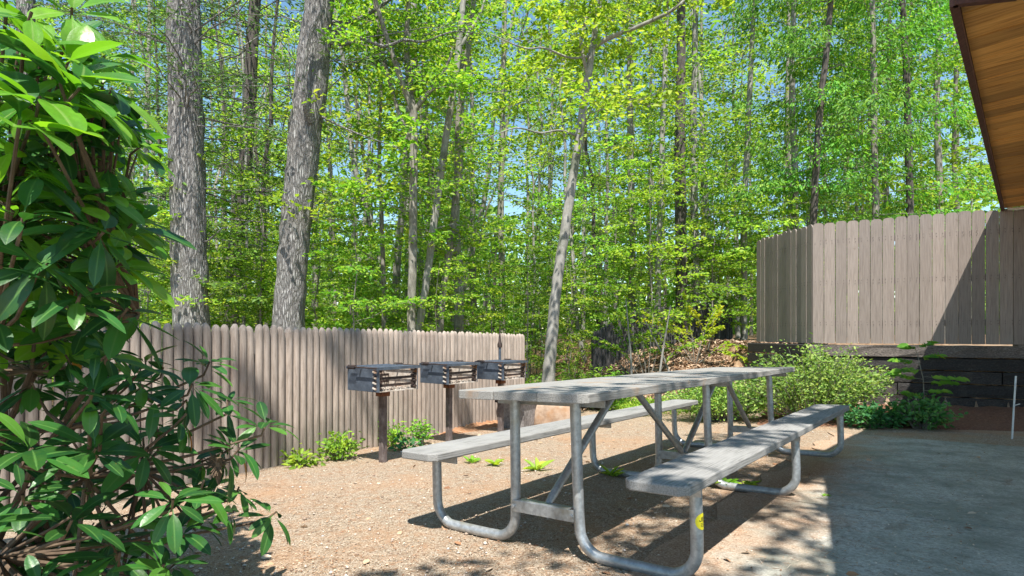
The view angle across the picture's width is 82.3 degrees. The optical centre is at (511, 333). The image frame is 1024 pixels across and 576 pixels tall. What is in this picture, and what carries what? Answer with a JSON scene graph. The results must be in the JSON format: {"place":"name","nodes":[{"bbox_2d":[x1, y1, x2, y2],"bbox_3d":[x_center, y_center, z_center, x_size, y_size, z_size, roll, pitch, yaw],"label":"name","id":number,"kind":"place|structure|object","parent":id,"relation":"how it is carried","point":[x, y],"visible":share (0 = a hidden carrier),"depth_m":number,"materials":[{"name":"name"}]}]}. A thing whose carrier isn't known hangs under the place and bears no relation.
{"place":"outdoors","nodes":[
{"label":"outdoors","id":0,"kind":"place"},
{"bbox_2d":[0,0,1005,328],"label":"sky","id":1,"kind":"structure","parent":0,"point":[510,209],"materials":[{"name":"blue"}]},
{"bbox_2d":[0,333,1023,575],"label":"ground","id":2,"kind":"structure","parent":0,"point":[612,536],"depth_m":3.67,"materials":[{"name":"beige gravel"}]},
{"bbox_2d":[0,0,209,223],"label":"pine tree","id":3,"kind":"object","parent":2,"relation":"on","point":[23,7],"visible":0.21,"depth_m":10.42,"materials":[{"name":"green plant"}]},
{"bbox_2d":[41,204,193,393],"bbox_3d":[-6.317,-0.443,9.287,2.869,3.604,2.547,0,0,-10],"label":"sapling","id":4,"kind":"object","parent":2,"relation":"on","point":[159,263],"visible":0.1,"depth_m":9.38,"materials":[{"name":"green plant"}]},
{"bbox_2d":[65,0,205,301],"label":"woodland tree","id":5,"kind":"object","parent":2,"relation":"on","point":[132,63],"visible":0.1,"depth_m":22.25,"materials":[{"name":"green plant"}]},
{"bbox_2d":[0,0,298,575],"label":"rhododendron","id":6,"kind":"object","parent":2,"relation":"on","point":[79,188],"visible":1,"depth_m":1.62,"materials":[{"name":"green plant"}]},
{"bbox_2d":[86,0,228,326],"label":"woodland tree","id":7,"kind":"object","parent":2,"relation":"on","point":[148,75],"visible":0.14,"depth_m":17.18,"materials":[{"name":"green plant"}]},
{"bbox_2d":[25,0,350,328],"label":"pine tree","id":8,"kind":"object","parent":2,"relation":"on","point":[184,35],"visible":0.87,"depth_m":8.99,"materials":[{"name":"grey plant"}]},
{"bbox_2d":[117,123,276,368],"bbox_3d":[-5.246,-1.093,9.798,2.814,4.882,2.687,0,0,34],"label":"sapling","id":9,"kind":"object","parent":2,"relation":"on","point":[167,184],"visible":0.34,"depth_m":9.78,"materials":[{"name":"green plant"}]},
{"bbox_2d":[133,0,284,290],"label":"woodland tree","id":10,"kind":"object","parent":2,"relation":"on","point":[259,149],"visible":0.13,"depth_m":22.39,"materials":[{"name":"green plant"}]},
{"bbox_2d":[100,0,378,349],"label":"pine tree","id":11,"kind":"object","parent":2,"relation":"on","point":[251,63],"visible":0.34,"depth_m":12.76,"materials":[{"name":"green plant"}]},
{"bbox_2d":[204,0,282,324],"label":"slim tree","id":12,"kind":"object","parent":2,"relation":"on","point":[229,50],"visible":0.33,"depth_m":14.50,"materials":[{"name":"green plant"}]},
{"bbox_2d":[177,111,318,346],"bbox_3d":[-4.495,-1.102,9.843,2.372,4.862,2.592,0,0,-24],"label":"sapling","id":13,"kind":"object","parent":2,"relation":"on","point":[213,286],"visible":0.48,"depth_m":9.45,"materials":[{"name":"green plant"}]},
{"bbox_2d":[203,0,292,325],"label":"slim tree","id":14,"kind":"object","parent":2,"relation":"on","point":[278,53],"visible":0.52,"depth_m":12.38,"materials":[{"name":"grey plant"}]},
{"bbox_2d":[228,0,290,326],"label":"slim tree","id":15,"kind":"object","parent":2,"relation":"on","point":[266,149],"visible":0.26,"depth_m":14.39,"materials":[{"name":"brown plant"}]},
{"bbox_2d":[209,191,313,341],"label":"sapling","id":16,"kind":"object","parent":2,"relation":"on","point":[268,225],"visible":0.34,"depth_m":10.57,"materials":[{"name":"green plant"}]},
{"bbox_2d":[0,321,524,511],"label":"stockade fence","id":17,"kind":"object","parent":2,"relation":"on","point":[296,379],"visible":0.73,"depth_m":5.32,"materials":[{"name":"brown wood"}]},
{"bbox_2d":[207,0,326,326],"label":"woodland tree","id":18,"kind":"object","parent":2,"relation":"on","point":[240,114],"visible":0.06,"depth_m":25.19,"materials":[{"name":"green plant"}]},
{"bbox_2d":[240,202,345,328],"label":"sapling","id":19,"kind":"object","parent":2,"relation":"on","point":[317,235],"visible":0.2,"depth_m":13.56,"materials":[{"name":"green plant"}]},
{"bbox_2d":[219,0,387,326],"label":"woodland tree","id":20,"kind":"object","parent":2,"relation":"on","point":[322,168],"visible":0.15,"depth_m":19.08,"materials":[{"name":"green plant"}]},
{"bbox_2d":[279,443,331,469],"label":"weed clump","id":21,"kind":"object","parent":2,"relation":"on","point":[297,459],"visible":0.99,"depth_m":5.07,"materials":[{"name":"green plant"}]},
{"bbox_2d":[224,209,388,330],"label":"sapling","id":22,"kind":"object","parent":2,"relation":"on","point":[337,262],"visible":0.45,"depth_m":10.82,"materials":[{"name":"green plant"}]},
{"bbox_2d":[159,0,479,331],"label":"pine tree","id":23,"kind":"object","parent":2,"relation":"on","point":[311,66],"visible":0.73,"depth_m":9.20,"materials":[{"name":"grey plant"}]},
{"bbox_2d":[315,429,368,461],"bbox_3d":[-1.572,1.020,5.424,0.487,0.294,0.540,0,0,0],"label":"weed clump","id":24,"kind":"object","parent":2,"relation":"on","point":[340,446],"visible":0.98,"depth_m":5.33,"materials":[{"name":"green plant"}]},
{"bbox_2d":[305,232,401,329],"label":"sapling","id":25,"kind":"object","parent":2,"relation":"on","point":[376,249],"visible":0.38,"depth_m":13.05,"materials":[{"name":"green plant"}]},
{"bbox_2d":[307,1,403,321],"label":"woodland tree","id":26,"kind":"object","parent":2,"relation":"on","point":[332,145],"visible":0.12,"depth_m":27.43,"materials":[{"name":"green plant"}]},
{"bbox_2d":[321,0,401,325],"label":"slim tree","id":27,"kind":"object","parent":2,"relation":"on","point":[353,156],"visible":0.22,"depth_m":15.23,"materials":[{"name":"grey plant"}]},
{"bbox_2d":[302,179,427,331],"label":"sapling","id":28,"kind":"object","parent":2,"relation":"on","point":[361,239],"visible":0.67,"depth_m":9.50,"materials":[{"name":"green plant"}]},
{"bbox_2d":[254,0,507,329],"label":"woodland tree","id":29,"kind":"object","parent":2,"relation":"on","point":[379,182],"visible":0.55,"depth_m":10.01,"materials":[{"name":"green plant"}]},
{"bbox_2d":[346,362,420,462],"bbox_3d":[-1.140,0.740,5.195,0.445,0.941,0.560,0,0,38],"label":"charcoal grill","id":30,"kind":"object","parent":2,"relation":"on","point":[382,381],"visible":1,"depth_m":5.16,"materials":[{"name":"metal"}]},
{"bbox_2d":[316,0,488,332],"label":"forked tree","id":31,"kind":"object","parent":2,"relation":"on","point":[413,122],"visible":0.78,"depth_m":9.54,"materials":[{"name":"green plant"}]},
{"bbox_2d":[340,0,466,330],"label":"slim tree","id":32,"kind":"object","parent":2,"relation":"on","point":[396,270],"visible":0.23,"depth_m":13.19,"materials":[{"name":"grey plant"}]},
{"bbox_2d":[316,1,491,321],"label":"woodland tree","id":33,"kind":"object","parent":2,"relation":"on","point":[395,150],"visible":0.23,"depth_m":15.49,"materials":[{"name":"green plant"}]},
{"bbox_2d":[363,202,453,329],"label":"sapling","id":34,"kind":"object","parent":2,"relation":"on","point":[406,256],"visible":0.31,"depth_m":12.56,"materials":[{"name":"green plant"}]},
{"bbox_2d":[352,0,497,311],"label":"woodland tree","id":35,"kind":"object","parent":2,"relation":"on","point":[423,161],"visible":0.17,"depth_m":18.71,"materials":[{"name":"green plant"}]},
{"bbox_2d":[380,254,484,333],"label":"sapling","id":36,"kind":"object","parent":2,"relation":"on","point":[445,297],"visible":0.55,"depth_m":9.92,"materials":[{"name":"green plant"}]},
{"bbox_2d":[331,0,550,331],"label":"beech tree","id":37,"kind":"object","parent":2,"relation":"on","point":[439,176],"visible":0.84,"depth_m":10.13,"materials":[{"name":"green plant"}]},
{"bbox_2d":[354,0,544,333],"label":"beech tree","id":38,"kind":"object","parent":2,"relation":"on","point":[457,318],"visible":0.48,"depth_m":11.74,"materials":[{"name":"green plant"}]},
{"bbox_2d":[419,360,479,440],"bbox_3d":[-0.669,0.767,6.275,0.445,0.941,0.560,0,0,39],"label":"charcoal grill","id":39,"kind":"object","parent":2,"relation":"on","point":[448,375],"visible":0.98,"depth_m":6.24,"materials":[{"name":"metal"}]},
{"bbox_2d":[352,0,558,332],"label":"beech tree","id":40,"kind":"object","parent":2,"relation":"on","point":[455,200],"visible":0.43,"depth_m":10.89,"materials":[{"name":"green plant"}]},
{"bbox_2d":[372,0,549,332],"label":"woodland tree","id":41,"kind":"object","parent":2,"relation":"on","point":[473,212],"visible":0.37,"depth_m":16.31,"materials":[{"name":"green plant"}]},
{"bbox_2d":[419,217,512,332],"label":"sapling","id":42,"kind":"object","parent":2,"relation":"on","point":[499,313],"visible":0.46,"depth_m":11.33,"materials":[{"name":"green plant"}]},
{"bbox_2d":[434,219,535,339],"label":"sapling","id":43,"kind":"object","parent":2,"relation":"on","point":[481,292],"visible":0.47,"depth_m":12.35,"materials":[{"name":"green plant"}]},
{"bbox_2d":[417,0,576,333],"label":"woodland tree","id":44,"kind":"object","parent":2,"relation":"on","point":[500,210],"visible":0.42,"depth_m":15.91,"materials":[{"name":"green plant"}]},
{"bbox_2d":[475,359,527,431],"bbox_3d":[-0.129,0.781,6.996,0.445,0.941,0.560,0,0,37],"label":"charcoal grill","id":45,"kind":"object","parent":2,"relation":"on","point":[500,372],"visible":0.96,"depth_m":6.91,"materials":[{"name":"metal"}]},
{"bbox_2d":[3,0,1000,347],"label":"distant wood","id":46,"kind":"object","parent":2,"relation":"on","point":[587,320],"visible":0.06,"depth_m":40.16,"materials":[{"name":"green plant"}]},
{"bbox_2d":[474,15,572,380],"bbox_3d":[0.501,-3.592,15.681,2.467,9.704,2.386,0,0,16],"label":"slim tree","id":47,"kind":"object","parent":2,"relation":"on","point":[533,211],"visible":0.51,"depth_m":15.57,"materials":[{"name":"grey plant"}]},
{"bbox_2d":[476,0,578,354],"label":"woodland tree","id":48,"kind":"object","parent":2,"relation":"on","point":[516,20],"visible":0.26,"depth_m":31.18,"materials":[{"name":"green plant"}]},
{"bbox_2d":[492,244,571,380],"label":"sapling","id":49,"kind":"object","parent":2,"relation":"on","point":[530,275],"visible":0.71,"depth_m":11.59,"materials":[{"name":"green plant"}]},
{"bbox_2d":[497,220,582,377],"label":"sapling","id":50,"kind":"object","parent":2,"relation":"on","point":[520,276],"visible":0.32,"depth_m":16.40,"materials":[{"name":"green plant"}]},
{"bbox_2d":[507,22,576,344],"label":"slim tree","id":51,"kind":"object","parent":2,"relation":"on","point":[538,193],"visible":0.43,"depth_m":17.84,"materials":[{"name":"green plant"}]},
{"bbox_2d":[479,2,613,303],"bbox_3d":[1.290,-6.649,19.554,4.150,15.591,5.065,0,0,26],"label":"woodland tree","id":52,"kind":"object","parent":2,"relation":"on","point":[551,117],"visible":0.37,"depth_m":19.55,"materials":[{"name":"green plant"}]},
{"bbox_2d":[534,405,569,424],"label":"stone block","id":53,"kind":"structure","parent":2,"relation":"on","point":[546,413],"depth_m":7.59,"materials":[{"name":"beige stone"}]},
{"bbox_2d":[512,170,604,374],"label":"sapling","id":54,"kind":"object","parent":2,"relation":"on","point":[550,264],"visible":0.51,"depth_m":14.92,"materials":[{"name":"green plant"}]},
{"bbox_2d":[518,0,604,362],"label":"slim tree","id":55,"kind":"object","parent":2,"relation":"on","point":[580,341],"visible":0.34,"depth_m":16.57,"materials":[{"name":"grey plant"}]},
{"bbox_2d":[526,266,608,374],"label":"sapling","id":56,"kind":"object","parent":2,"relation":"on","point":[568,324],"visible":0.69,"depth_m":14.00,"materials":[{"name":"green plant"}]},
{"bbox_2d":[525,1,614,333],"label":"woodland tree","id":57,"kind":"object","parent":2,"relation":"on","point":[544,196],"visible":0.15,"depth_m":28.27,"materials":[{"name":"green plant"}]},
{"bbox_2d":[541,0,622,327],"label":"slim tree","id":58,"kind":"object","parent":2,"relation":"on","point":[594,195],"visible":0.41,"depth_m":19.48,"materials":[{"name":"green plant"}]},
{"bbox_2d":[524,0,655,341],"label":"woodland tree","id":59,"kind":"object","parent":2,"relation":"on","point":[584,172],"visible":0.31,"depth_m":24.00,"materials":[{"name":"green plant"}]},
{"bbox_2d":[471,0,734,381],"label":"beech tree","id":60,"kind":"object","parent":2,"relation":"on","point":[585,57],"visible":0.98,"depth_m":8.84,"materials":[{"name":"green plant"}]},
{"bbox_2d":[554,0,669,325],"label":"woodland tree","id":61,"kind":"object","parent":2,"relation":"on","point":[606,72],"visible":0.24,"depth_m":21.95,"materials":[{"name":"green plant"}]},
{"bbox_2d":[560,158,668,340],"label":"sapling","id":62,"kind":"object","parent":2,"relation":"on","point":[606,248],"visible":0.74,"depth_m":13.75,"materials":[{"name":"green plant"}]},
{"bbox_2d":[522,0,720,311],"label":"woodland tree","id":63,"kind":"object","parent":2,"relation":"on","point":[631,137],"visible":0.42,"depth_m":15.43,"materials":[{"name":"green plant"}]},
{"bbox_2d":[402,367,849,575],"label":"picnic table","id":64,"kind":"object","parent":2,"relation":"on","point":[683,472],"visible":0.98,"depth_m":3.04,"materials":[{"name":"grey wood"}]},
{"bbox_2d":[572,304,702,373],"bbox_3d":[2.477,0.133,11.515,2.565,1.430,0.634,0,0,0],"label":"bank shrub","id":65,"kind":"object","parent":2,"relation":"on","point":[615,324],"visible":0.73,"depth_m":11.52,"materials":[{"name":"green plant"}]},
{"bbox_2d":[597,192,687,324],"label":"sapling","id":66,"kind":"object","parent":2,"relation":"on","point":[624,269],"visible":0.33,"depth_m":14.90,"materials":[{"name":"green plant"}]},
{"bbox_2d":[579,0,709,282],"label":"woodland tree","id":67,"kind":"object","parent":2,"relation":"on","point":[615,190],"visible":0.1,"depth_m":26.53,"materials":[{"name":"green plant"}]},
{"bbox_2d":[593,277,706,373],"bbox_3d":[2.457,-0.010,10.590,2.011,2.043,0.494,0,0,4],"label":"bank shrub","id":68,"kind":"object","parent":2,"relation":"on","point":[699,339],"visible":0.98,"depth_m":10.53,"materials":[{"name":"green plant"}]},
{"bbox_2d":[594,159,713,347],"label":"sapling","id":69,"kind":"object","parent":2,"relation":"on","point":[668,243],"visible":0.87,"depth_m":13.03,"materials":[{"name":"green plant"}]},
{"bbox_2d":[591,301,732,377],"bbox_3d":[3.799,0.142,14.201,5.211,1.864,0.193,0,0,-37],"label":"stockade fence","id":70,"kind":"object","parent":2,"relation":"on","point":[604,358],"visible":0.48,"depth_m":13.50,"materials":[{"name":"brown wood"}]},
{"bbox_2d":[596,0,734,304],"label":"woodland tree","id":71,"kind":"object","parent":2,"relation":"on","point":[648,152],"visible":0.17,"depth_m":18.47,"materials":[{"name":"green plant"}]},
{"bbox_2d":[588,0,780,307],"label":"woodland tree","id":72,"kind":"object","parent":2,"relation":"on","point":[662,135],"visible":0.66,"depth_m":13.69,"materials":[{"name":"green plant"}]},
{"bbox_2d":[589,0,786,339],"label":"woodland tree","id":73,"kind":"object","parent":2,"relation":"on","point":[679,139],"visible":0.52,"depth_m":14.36,"materials":[{"name":"green plant"}]},
{"bbox_2d":[630,290,747,363],"bbox_3d":[3.340,-0.103,10.992,2.330,1.454,1.006,0,0,0],"label":"bank shrub","id":74,"kind":"object","parent":2,"relation":"on","point":[719,327],"visible":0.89,"depth_m":11.04,"materials":[{"name":"green plant"}]},
{"bbox_2d":[555,338,827,409],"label":"leaf litter","id":75,"kind":"object","parent":2,"relation":"on","point":[719,342],"visible":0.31,"depth_m":11.61,"materials":[{"name":"plant"}]},
{"bbox_2d":[613,3,780,302],"bbox_3d":[4.749,-6.007,14.902,4.246,12.619,4.820,0,0,0],"label":"woodland tree","id":76,"kind":"object","parent":2,"relation":"on","point":[695,67],"visible":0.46,"depth_m":14.92,"materials":[{"name":"green plant"}]},
{"bbox_2d":[664,6,751,302],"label":"slim tree","id":77,"kind":"object","parent":2,"relation":"on","point":[700,92],"visible":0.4,"depth_m":18.05,"materials":[{"name":"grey plant"}]},
{"bbox_2d":[644,1,776,303],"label":"woodland tree","id":78,"kind":"object","parent":2,"relation":"on","point":[732,71],"visible":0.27,"depth_m":20.14,"materials":[{"name":"green plant"}]},
{"bbox_2d":[670,171,756,339],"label":"sapling","id":79,"kind":"object","parent":2,"relation":"on","point":[723,239],"visible":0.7,"depth_m":13.97,"materials":[{"name":"green plant"}]},
{"bbox_2d":[674,218,756,338],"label":"sapling","id":80,"kind":"object","parent":2,"relation":"on","point":[733,296],"visible":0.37,"depth_m":15.01,"materials":[{"name":"green plant"}]},
{"bbox_2d":[668,0,777,295],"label":"woodland tree","id":81,"kind":"object","parent":2,"relation":"on","point":[726,165],"visible":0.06,"depth_m":31.25,"materials":[{"name":"green plant"}]},
{"bbox_2d":[662,378,788,422],"bbox_3d":[2.750,0.806,7.750,1.597,0.695,1.129,0,0,0],"label":"shrub","id":82,"kind":"object","parent":2,"relation":"on","point":[718,400],"visible":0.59,"depth_m":7.55,"materials":[{"name":"green plant"}]},
{"bbox_2d":[663,0,790,338],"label":"woodland tree","id":83,"kind":"object","parent":2,"relation":"on","point":[737,333],"visible":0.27,"depth_m":21.19,"materials":[{"name":"green plant"}]},
{"bbox_2d":[632,0,822,340],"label":"woodland tree","id":84,"kind":"object","parent":2,"relation":"on","point":[743,234],"visible":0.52,"depth_m":14.95,"materials":[{"name":"green plant"}]},
{"bbox_2d":[710,27,802,334],"bbox_3d":[13.329,-8.704,32.697,4.920,17.646,4.879,0,0,-8],"label":"woodland tree","id":85,"kind":"object","parent":2,"relation":"on","point":[751,317],"visible":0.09,"depth_m":32.59,"materials":[{"name":"green plant"}]},
{"bbox_2d":[725,195,802,329],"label":"sapling","id":86,"kind":"object","parent":2,"relation":"on","point":[744,264],"visible":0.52,"depth_m":13.12,"materials":[{"name":"green plant"}]},
{"bbox_2d":[686,0,919,267],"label":"locust tree","id":87,"kind":"object","parent":2,"relation":"on","point":[793,138],"visible":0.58,"depth_m":14.24,"materials":[{"name":"green plant"}]},
{"bbox_2d":[714,0,891,263],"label":"woodland tree","id":88,"kind":"object","parent":2,"relation":"on","point":[767,88],"visible":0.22,"depth_m":19.91,"materials":[{"name":"green plant"}]},
{"bbox_2d":[739,0,896,262],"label":"woodland tree","id":89,"kind":"object","parent":2,"relation":"on","point":[810,85],"visible":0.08,"depth_m":22.07,"materials":[{"name":"green plant"}]},
{"bbox_2d":[620,432,1023,575],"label":"patio slab","id":90,"kind":"structure","parent":2,"relation":"on","point":[1001,541],"depth_m":3.17,"materials":[{"name":"concrete"}]},
{"bbox_2d":[757,0,893,276],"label":"woodland tree","id":91,"kind":"object","parent":2,"relation":"on","point":[824,154],"visible":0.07,"depth_m":26.98,"materials":[{"name":"green plant"}]},
{"bbox_2d":[708,0,955,264],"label":"locust tree","id":92,"kind":"object","parent":2,"relation":"on","point":[827,41],"visible":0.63,"depth_m":12.94,"materials":[{"name":"green plant"}]},
{"bbox_2d":[742,0,995,253],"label":"locust tree","id":93,"kind":"object","parent":2,"relation":"on","point":[943,9],"visible":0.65,"depth_m":13.34,"materials":[{"name":"green plant"}]},
{"bbox_2d":[799,0,969,267],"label":"woodland tree","id":94,"kind":"object","parent":2,"relation":"on","point":[859,218],"visible":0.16,"depth_m":20.79,"materials":[{"name":"green plant"}]},
{"bbox_2d":[748,343,1023,406],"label":"retaining wall","id":95,"kind":"structure","parent":2,"relation":"on","point":[965,363],"depth_m":7.93,"materials":[{"name":"black wood"}]},
{"bbox_2d":[757,209,1023,345],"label":"board fence","id":96,"kind":"object","parent":95,"relation":"on","point":[797,282],"visible":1,"depth_m":8.19,"materials":[{"name":"brown wood"}]},
{"bbox_2d":[757,404,1023,430],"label":"mulch bed","id":97,"kind":"object","parent":2,"relation":"on","point":[994,418],"visible":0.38,"depth_m":6.98,"materials":[{"name":"brown soil"}]},
{"bbox_2d":[726,332,900,421],"bbox_3d":[3.774,0.552,7.448,1.844,1.137,1.757,0,0,40],"label":"shrub","id":98,"kind":"object","parent":97,"relation":"on","point":[812,387],"visible":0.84,"depth_m":7.18,"materials":[{"name":"green plant"}]},
{"bbox_2d":[843,400,918,428],"bbox_3d":[4.243,0.944,6.762,0.923,0.365,0.664,0,0,-24],"label":"ground plant","id":99,"kind":"object","parent":97,"relation":"on","point":[872,415],"visible":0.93,"depth_m":6.67,"materials":[{"name":"green plant"}]},
{"bbox_2d":[882,392,968,429],"bbox_3d":[4.620,0.885,6.598,0.775,0.424,0.765,0,0,0],"label":"shrub","id":100,"kind":"object","parent":97,"relation":"on","point":[927,416],"visible":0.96,"depth_m":6.54,"materials":[{"name":"green plant"}]},
{"bbox_2d":[884,341,969,406],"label":"sapling","id":101,"kind":"object","parent":97,"relation":"on","point":[895,372],"visible":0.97,"depth_m":6.67,"materials":[{"name":"green plant"}]},
{"bbox_2d":[804,0,982,261],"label":"woodland tree","id":102,"kind":"object","parent":2,"relation":"on","point":[944,146],"visible":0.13,"depth_m":21.65,"materials":[{"name":"green plant"}]},
{"bbox_2d":[798,0,994,247],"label":"locust tree","id":103,"kind":"object","parent":2,"relation":"on","point":[909,201],"visible":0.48,"depth_m":15.00,"materials":[{"name":"green plant"}]},
{"bbox_2d":[833,0,996,234],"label":"woodland tree","id":104,"kind":"object","parent":2,"relation":"on","point":[937,152],"visible":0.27,"depth_m":16.87,"materials":[{"name":"green plant"}]},
{"bbox_2d":[876,2,1013,259],"bbox_3d":[15.717,-8.594,20.667,5.085,17.574,5.042,0,0,-41],"label":"woodland tree","id":105,"kind":"object","parent":2,"relation":"on","point":[956,88],"visible":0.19,"depth_m":20.72,"materials":[{"name":"green plant"}]},
{"bbox_2d":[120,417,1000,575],"bbox_3d":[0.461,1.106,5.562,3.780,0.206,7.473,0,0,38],"label":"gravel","id":106,"kind":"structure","parent":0,"point":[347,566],"depth_m":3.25,"materials":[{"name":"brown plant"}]},
{"bbox_2d":[949,0,1023,210],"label":"pavilion roof","id":107,"kind":"structure","parent":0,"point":[990,35],"depth_m":3.75,"materials":[{"name":"brown wood"}]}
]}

